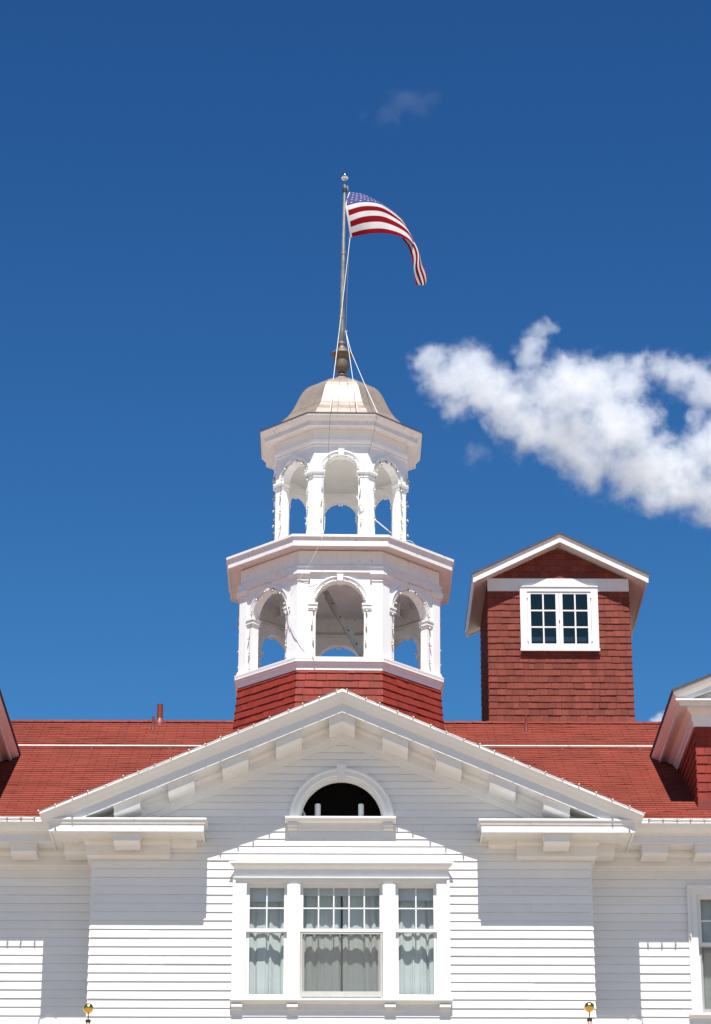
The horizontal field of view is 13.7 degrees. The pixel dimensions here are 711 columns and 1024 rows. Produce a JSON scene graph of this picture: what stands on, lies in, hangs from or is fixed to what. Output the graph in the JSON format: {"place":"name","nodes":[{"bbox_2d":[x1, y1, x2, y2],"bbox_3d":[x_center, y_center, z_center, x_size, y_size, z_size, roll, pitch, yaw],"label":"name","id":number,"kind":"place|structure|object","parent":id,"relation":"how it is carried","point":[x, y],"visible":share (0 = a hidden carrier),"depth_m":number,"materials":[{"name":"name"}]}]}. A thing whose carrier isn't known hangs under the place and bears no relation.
{"place":"outdoors","nodes":[
{"label":"outdoors","id":0,"kind":"place"},
{"bbox_2d":[0,0,710,721],"label":"sky","id":1,"kind":"structure","parent":0,"point":[171,183],"materials":[{"name":"blue"}]},
{"label":"ground","id":2,"kind":"structure","parent":0,"visible":0},
{"bbox_2d":[83,1003,93,1023],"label":"flagstaff","id":3,"kind":"object","parent":2,"relation":"on","point":[88,1008],"visible":1,"depth_m":36.09,"materials":[{"name":"gold metal"}]},
{"bbox_2d":[0,376,710,1023],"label":"hotel","id":4,"kind":"structure","parent":2,"relation":"on","point":[126,898],"depth_m":41.44,"materials":[{"name":"white paint"}]},
{"bbox_2d":[37,689,336,811],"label":"string lights","id":5,"kind":"object","parent":4,"relation":"attached to","point":[189,750],"visible":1,"depth_m":41.03,"materials":[{"name":"white plastic"}]},
{"bbox_2d":[249,902,283,1015],"bbox_3d":[-1.226,6.047,40.912,0.614,1.835,0.071,0,-22,-1],"label":"curtain","id":6,"kind":"object","parent":4,"relation":"hanging from","point":[266,960],"visible":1,"depth_m":40.91,"materials":[{"name":"fabric"}]},
{"bbox_2d":[247,588,287,670],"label":"string lights","id":7,"kind":"object","parent":4,"relation":"attached to","point":[284,603],"visible":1,"depth_m":46.97,"materials":[{"name":"white plastic"}]},
{"bbox_2d":[272,477,275,533],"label":"string lights","id":8,"kind":"object","parent":4,"relation":"attached to","point":[273,480],"visible":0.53,"depth_m":48.60,"materials":[{"name":"white plastic"}]},
{"bbox_2d":[271,600,284,619],"bbox_3d":[-1.163,1.494,48.094,0.322,0.507,0.301,11,-25,-26],"label":"loudspeaker","id":9,"kind":"object","parent":4,"relation":"attached to","point":[277,609],"visible":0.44,"depth_m":48.07,"materials":[{"name":"grey plastic"}]},
{"bbox_2d":[278,460,307,529],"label":"string lights","id":10,"kind":"object","parent":4,"relation":"attached to","point":[306,493],"visible":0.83,"depth_m":48.10,"materials":[{"name":"white plastic"}]},
{"bbox_2d":[286,600,315,654],"bbox_3d":[-0.884,1.788,46.387,0.562,1.026,0.111,-13,-26,30],"label":"cable","id":11,"kind":"object","parent":4,"relation":"attached to","point":[294,630],"visible":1,"depth_m":46.33,"materials":[{"name":"white plastic"}]},
{"bbox_2d":[287,510,324,593],"bbox_3d":[-0.790,0.458,47.065,0.609,1.806,0.859,0,-22,-1],"label":"cable","id":12,"kind":"object","parent":4,"relation":"attached to","point":[315,552],"visible":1,"depth_m":46.66,"materials":[{"name":"white plastic"}]},
{"bbox_2d":[311,579,367,655],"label":"string lights","id":13,"kind":"object","parent":4,"relation":"on","point":[357,587],"visible":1,"depth_m":46.48,"materials":[{"name":"white plastic"}]},
{"bbox_2d":[285,764,395,837],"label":"lunette window","id":14,"kind":"structure","parent":4,"relation":"in","point":[341,797],"depth_m":41.59,"materials":[{"name":"white paint"}]},
{"bbox_2d":[320,454,361,533],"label":"string lights","id":15,"kind":"object","parent":4,"relation":"attached to","point":[322,486],"visible":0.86,"depth_m":47.87,"materials":[{"name":"white plastic"}]},
{"bbox_2d":[229,861,453,1010],"bbox_3d":[-0.196,5.830,40.792,3.112,2.082,0.275,0,-22,-1],"label":"window","id":16,"kind":"structure","parent":4,"relation":"in","point":[287,882],"depth_m":40.86,"materials":[{"name":"white paint"}]},
{"bbox_2d":[303,896,382,990],"bbox_3d":[-0.198,6.055,40.930,1.176,1.835,0.056,0,-22,-1],"label":"curtain","id":17,"kind":"object","parent":4,"relation":"hanging from","point":[322,962],"visible":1,"depth_m":40.95,"materials":[{"name":"fabric"}]},
{"bbox_2d":[323,590,363,656],"bbox_3d":[-0.132,1.901,47.900,0.878,1.296,0.400,4,-22,-9],"label":"ladder","id":18,"kind":"object","parent":4,"relation":"attached to","point":[344,624],"visible":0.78,"depth_m":47.76,"materials":[{"name":"metal"}]},
{"bbox_2d":[330,173,377,412],"bbox_3d":[-0.031,-3.694,49.720,0.775,5.096,1.533,0,-22,-1],"label":"flagpole","id":19,"kind":"object","parent":4,"relation":"on","point":[341,355],"visible":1,"depth_m":50.05,"materials":[{"name":"grey metal"}]},
{"bbox_2d":[345,192,426,284],"bbox_3d":[0.519,-4.719,50.947,1.392,2.076,0.655,0,-22,-1],"label":"flag","id":20,"kind":"object","parent":19,"relation":"attached to","point":[366,214],"visible":1,"depth_m":50.78,"materials":[{"name":"multicoloured fabric"}]},
{"bbox_2d":[356,496,391,533],"bbox_3d":[0.344,0.042,48.098,0.116,0.308,1.084,-13,-26,30],"label":"cable","id":21,"kind":"object","parent":4,"relation":"attached to","point":[376,520],"visible":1,"depth_m":47.98,"materials":[{"name":"white plastic"}]},
{"bbox_2d":[373,461,402,537],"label":"string lights","id":22,"kind":"object","parent":4,"relation":"on","point":[375,490],"visible":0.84,"depth_m":48.18,"materials":[{"name":"white plastic"}]},
{"bbox_2d":[395,601,409,620],"bbox_3d":[0.668,1.511,48.106,0.323,0.510,0.301,-11,-24,25],"label":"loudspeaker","id":23,"kind":"object","parent":4,"relation":"attached to","point":[402,610],"visible":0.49,"depth_m":48.08,"materials":[{"name":"grey plastic"}]},
{"bbox_2d":[406,480,409,539],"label":"string lights","id":24,"kind":"object","parent":4,"relation":"attached to","point":[407,505],"visible":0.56,"depth_m":48.49,"materials":[{"name":"white plastic"}]},
{"bbox_2d":[391,589,431,663],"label":"string lights","id":25,"kind":"object","parent":4,"relation":"on","point":[392,644],"visible":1,"depth_m":47.04,"materials":[{"name":"white plastic"}]},
{"bbox_2d":[398,901,433,994],"bbox_3d":[0.830,6.058,40.939,0.611,1.835,0.084,0,-22,-1],"label":"curtain","id":26,"kind":"object","parent":4,"relation":"hanging from","point":[416,963],"visible":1,"depth_m":40.93,"materials":[{"name":"fabric"}]},
{"bbox_2d":[346,689,645,813],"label":"string lights","id":27,"kind":"object","parent":4,"relation":"attached to","point":[498,752],"visible":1,"depth_m":41.05,"materials":[{"name":"grey metal"}]},
{"bbox_2d":[686,885,710,1023],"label":"window","id":28,"kind":"structure","parent":4,"relation":"in","point":[695,893],"depth_m":41.31,"materials":[{"name":"white paint"}]},
{"bbox_2d":[700,900,710,1008],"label":"curtain","id":29,"kind":"object","parent":4,"relation":"hanging from","point":[705,905],"visible":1,"depth_m":41.52,"materials":[{"name":"fabric"}]},
{"bbox_2d":[584,1002,594,1023],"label":"flagstaff","id":30,"kind":"object","parent":2,"relation":"on","point":[589,1007],"visible":1,"depth_m":36.15,"materials":[{"name":"gold metal"}]}
]}

